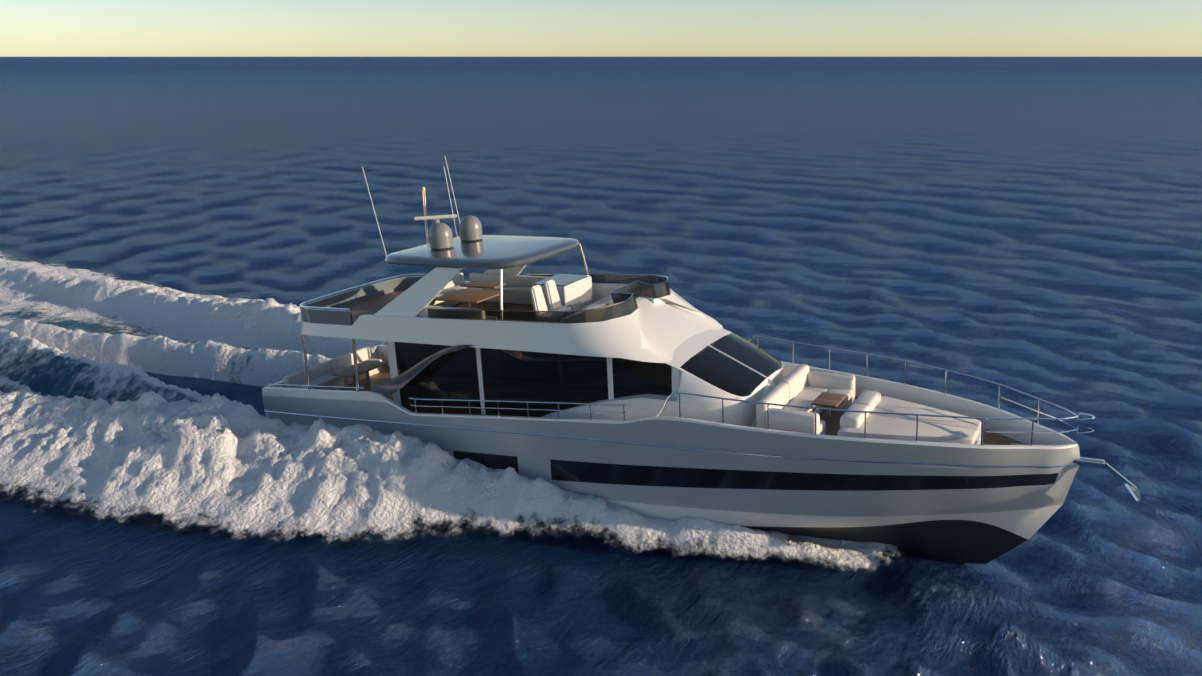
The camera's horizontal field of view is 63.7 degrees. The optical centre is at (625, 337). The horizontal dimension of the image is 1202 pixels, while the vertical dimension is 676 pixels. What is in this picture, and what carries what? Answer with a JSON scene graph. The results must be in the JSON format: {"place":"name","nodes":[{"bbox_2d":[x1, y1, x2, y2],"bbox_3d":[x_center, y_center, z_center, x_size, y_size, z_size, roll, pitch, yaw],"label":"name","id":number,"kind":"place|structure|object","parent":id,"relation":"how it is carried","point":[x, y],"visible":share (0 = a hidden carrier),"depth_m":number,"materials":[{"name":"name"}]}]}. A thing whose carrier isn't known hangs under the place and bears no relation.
{"place":"outdoors","nodes":[
{"label":"outdoors","id":0,"kind":"place"},
{"bbox_2d":[0,57,1201,675],"bbox_3d":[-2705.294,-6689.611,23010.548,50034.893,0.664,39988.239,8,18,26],"label":"sea water","id":1,"kind":"structure","parent":0,"point":[1030,225],"depth_m":56.41,"materials":[{"name":"blue liquid"}]},
{"bbox_2d":[0,252,900,571],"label":"wake foam","id":2,"kind":"object","parent":1,"relation":"on","point":[92,412],"visible":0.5,"depth_m":27.36,"materials":[{"name":"white"}]},
{"bbox_2d":[262,157,1140,563],"bbox_3d":[0.279,0.392,26.675,25.007,10.512,5.799,5,17,27],"label":"yacht","id":3,"kind":"object","parent":1,"relation":"on","point":[650,395],"visible":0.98,"depth_m":24.73,"materials":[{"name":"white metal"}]},
{"bbox_2d":[0,0,1201,56],"label":"sky","id":4,"kind":"structure","parent":0,"point":[28,28],"materials":[{"name":"beige"}]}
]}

